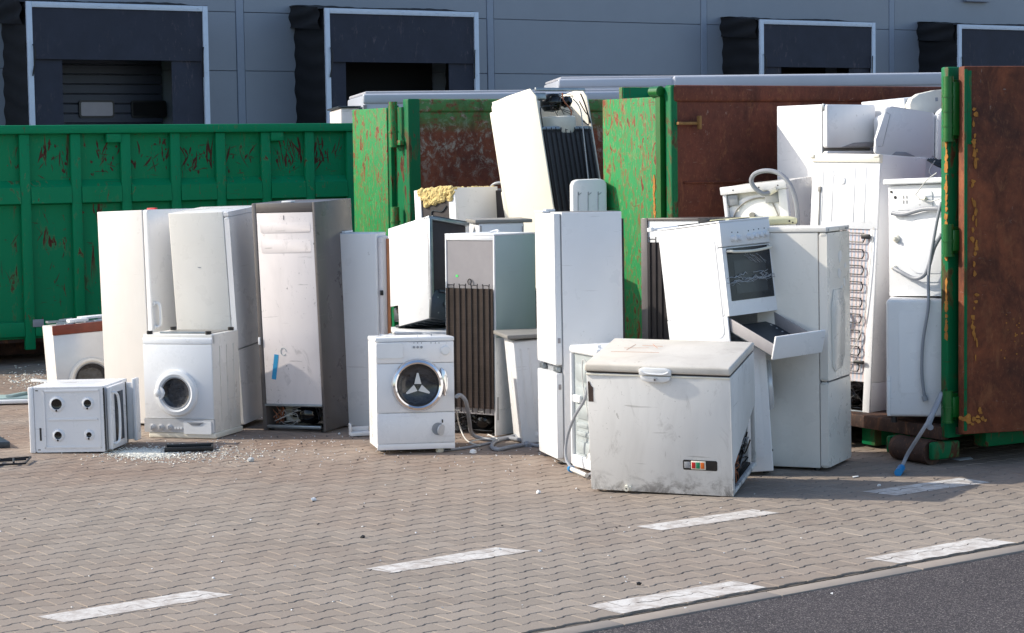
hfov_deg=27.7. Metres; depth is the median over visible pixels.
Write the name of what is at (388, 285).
wooden batten
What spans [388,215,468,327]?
fridge
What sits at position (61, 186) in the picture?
roll off skip
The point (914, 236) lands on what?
washing machine
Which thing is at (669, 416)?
chest freezer
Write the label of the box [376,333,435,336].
plastic scraps
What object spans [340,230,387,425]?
fridge
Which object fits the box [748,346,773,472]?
washing machine
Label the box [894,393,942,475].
inlet hose
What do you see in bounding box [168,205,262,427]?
fridge
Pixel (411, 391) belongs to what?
washing machine
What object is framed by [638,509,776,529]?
road marking
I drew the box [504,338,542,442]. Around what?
washing machine
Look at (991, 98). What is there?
door
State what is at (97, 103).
dock door
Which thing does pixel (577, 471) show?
hose end
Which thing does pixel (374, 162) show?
door
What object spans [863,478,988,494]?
road marking
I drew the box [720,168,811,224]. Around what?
washing machine
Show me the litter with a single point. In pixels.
(22, 378)
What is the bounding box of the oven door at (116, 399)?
[106,382,126,449]
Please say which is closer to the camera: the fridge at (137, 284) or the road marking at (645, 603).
the road marking at (645, 603)
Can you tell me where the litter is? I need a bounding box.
[3,364,45,390]
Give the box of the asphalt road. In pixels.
[589,552,1023,632]
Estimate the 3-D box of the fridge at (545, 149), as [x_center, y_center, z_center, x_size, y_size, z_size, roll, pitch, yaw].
[0.358,-1.122,18.620,0.653,1.755,0.705,-6,-5,-44]
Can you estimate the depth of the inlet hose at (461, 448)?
15.46 m
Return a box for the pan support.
[0,456,31,465]
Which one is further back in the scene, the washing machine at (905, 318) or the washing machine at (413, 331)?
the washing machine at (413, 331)
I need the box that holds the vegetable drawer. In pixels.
[348,423,369,435]
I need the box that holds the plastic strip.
[31,379,46,382]
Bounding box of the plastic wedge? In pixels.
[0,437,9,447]
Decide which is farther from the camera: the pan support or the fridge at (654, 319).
the fridge at (654, 319)
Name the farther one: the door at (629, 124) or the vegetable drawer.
the door at (629, 124)
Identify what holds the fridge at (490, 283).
on the paving
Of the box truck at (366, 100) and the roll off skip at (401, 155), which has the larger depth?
the box truck at (366, 100)
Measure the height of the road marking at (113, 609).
0.003 m
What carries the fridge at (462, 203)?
on the paving
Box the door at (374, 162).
[352,106,398,333]
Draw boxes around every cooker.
[27,377,140,452]
[647,217,825,359]
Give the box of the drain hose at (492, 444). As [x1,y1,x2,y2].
[490,436,524,450]
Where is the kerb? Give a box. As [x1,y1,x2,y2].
[539,544,1023,632]
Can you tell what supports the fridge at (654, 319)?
on the paving
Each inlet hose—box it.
[436,441,499,452]
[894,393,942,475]
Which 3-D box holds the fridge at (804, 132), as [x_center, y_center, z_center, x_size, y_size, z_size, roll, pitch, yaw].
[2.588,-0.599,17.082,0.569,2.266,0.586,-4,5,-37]
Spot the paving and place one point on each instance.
(152, 529)
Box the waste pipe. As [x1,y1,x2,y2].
[926,390,942,429]
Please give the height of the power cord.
0.256 m
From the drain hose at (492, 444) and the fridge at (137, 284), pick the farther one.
the fridge at (137, 284)
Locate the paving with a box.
[0,355,1023,632]
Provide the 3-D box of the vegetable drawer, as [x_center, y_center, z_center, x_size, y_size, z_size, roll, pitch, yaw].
[-1.194,0.883,16.288,0.160,0.095,0.100,-2,4,-12]
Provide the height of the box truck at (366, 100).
3.075 m
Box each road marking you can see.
[37,590,232,621]
[366,547,529,572]
[588,581,764,613]
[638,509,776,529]
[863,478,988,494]
[865,537,1013,562]
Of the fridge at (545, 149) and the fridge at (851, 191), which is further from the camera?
the fridge at (545, 149)
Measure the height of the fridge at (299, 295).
1.854 m
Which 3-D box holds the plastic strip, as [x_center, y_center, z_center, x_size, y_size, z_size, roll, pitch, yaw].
[-4.694,0.639,20.694,0.344,0.017,0.115,2,5,32]
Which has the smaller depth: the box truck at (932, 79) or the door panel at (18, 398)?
the door panel at (18, 398)
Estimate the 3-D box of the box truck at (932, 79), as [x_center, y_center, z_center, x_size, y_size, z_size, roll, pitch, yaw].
[6.377,-2.196,33.569,11.540,3.375,2.330,-1,4,-5]
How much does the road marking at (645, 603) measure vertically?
0.003 m
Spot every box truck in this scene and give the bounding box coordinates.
[327,89,618,122]
[544,72,940,88]
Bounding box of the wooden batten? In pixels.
[386,239,390,333]
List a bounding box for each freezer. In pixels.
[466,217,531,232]
[584,338,755,496]
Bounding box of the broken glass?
[61,440,289,466]
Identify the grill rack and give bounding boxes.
[164,443,212,451]
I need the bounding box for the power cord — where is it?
[456,410,498,445]
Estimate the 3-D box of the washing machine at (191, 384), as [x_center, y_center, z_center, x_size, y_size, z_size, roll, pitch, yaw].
[-2.539,0.518,16.487,0.618,0.839,0.526,0,4,18]
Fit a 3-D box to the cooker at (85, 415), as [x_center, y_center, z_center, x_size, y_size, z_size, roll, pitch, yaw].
[-3.243,0.746,15.833,0.684,0.502,0.629,-1,4,6]
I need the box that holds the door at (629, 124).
[603,97,665,338]
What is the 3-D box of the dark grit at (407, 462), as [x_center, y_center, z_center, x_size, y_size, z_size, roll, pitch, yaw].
[-0.214,0.886,16.705,9.730,0.015,9.545,-1,4,0]
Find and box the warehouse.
[0,0,1023,124]
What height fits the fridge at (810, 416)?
1.668 m
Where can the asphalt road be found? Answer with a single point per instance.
(983, 596)
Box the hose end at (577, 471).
[567,465,588,477]
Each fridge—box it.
[97,208,192,423]
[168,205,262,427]
[252,198,351,431]
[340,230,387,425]
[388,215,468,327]
[414,185,496,232]
[445,229,535,435]
[490,88,600,279]
[490,181,536,327]
[534,209,624,464]
[641,217,737,339]
[757,225,850,469]
[777,104,874,179]
[809,154,925,412]
[862,90,940,177]
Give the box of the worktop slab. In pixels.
[493,328,536,338]
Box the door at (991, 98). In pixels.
[958,66,1023,433]
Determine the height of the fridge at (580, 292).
1.793 m
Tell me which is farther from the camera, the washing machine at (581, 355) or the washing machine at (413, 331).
the washing machine at (413, 331)
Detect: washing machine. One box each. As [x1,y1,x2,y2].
[42,314,104,381]
[143,326,242,438]
[368,334,454,451]
[391,327,445,334]
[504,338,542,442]
[564,343,608,476]
[709,216,796,225]
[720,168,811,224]
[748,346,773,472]
[883,172,940,401]
[886,296,940,422]
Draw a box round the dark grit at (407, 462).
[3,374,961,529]
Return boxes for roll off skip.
[0,123,354,354]
[352,87,664,333]
[603,66,1023,464]
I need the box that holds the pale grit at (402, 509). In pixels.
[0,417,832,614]
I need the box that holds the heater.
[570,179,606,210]
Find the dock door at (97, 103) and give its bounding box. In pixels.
[62,59,166,124]
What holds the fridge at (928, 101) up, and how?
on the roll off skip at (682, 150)
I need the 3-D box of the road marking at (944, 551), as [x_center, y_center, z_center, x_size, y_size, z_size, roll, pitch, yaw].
[2.325,1.266,11.264,0.949,0.002,0.235,-4,5,-37]
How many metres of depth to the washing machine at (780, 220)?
15.82 m
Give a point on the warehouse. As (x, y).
(99, 62)
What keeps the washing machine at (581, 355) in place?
on the paving
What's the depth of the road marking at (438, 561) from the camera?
11.21 m
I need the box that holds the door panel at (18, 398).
[0,392,27,403]
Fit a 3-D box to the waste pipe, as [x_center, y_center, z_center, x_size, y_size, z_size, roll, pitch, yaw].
[2.890,0.637,14.225,0.068,0.251,0.308,2,5,29]
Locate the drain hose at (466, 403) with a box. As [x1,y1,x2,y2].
[455,393,514,440]
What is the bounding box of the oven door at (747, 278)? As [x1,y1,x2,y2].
[718,243,776,316]
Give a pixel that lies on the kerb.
(669, 613)
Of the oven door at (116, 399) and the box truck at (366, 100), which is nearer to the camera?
the oven door at (116, 399)
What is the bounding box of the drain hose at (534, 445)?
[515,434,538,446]
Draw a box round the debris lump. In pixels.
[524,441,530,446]
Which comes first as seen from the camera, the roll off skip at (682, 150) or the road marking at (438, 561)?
the road marking at (438, 561)
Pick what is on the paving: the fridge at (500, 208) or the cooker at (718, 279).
the fridge at (500, 208)
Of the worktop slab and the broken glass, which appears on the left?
the broken glass
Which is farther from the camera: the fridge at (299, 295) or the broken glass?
the fridge at (299, 295)
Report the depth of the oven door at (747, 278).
14.01 m
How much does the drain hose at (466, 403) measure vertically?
0.442 m
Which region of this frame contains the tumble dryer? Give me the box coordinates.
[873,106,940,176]
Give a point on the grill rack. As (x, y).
(193, 447)

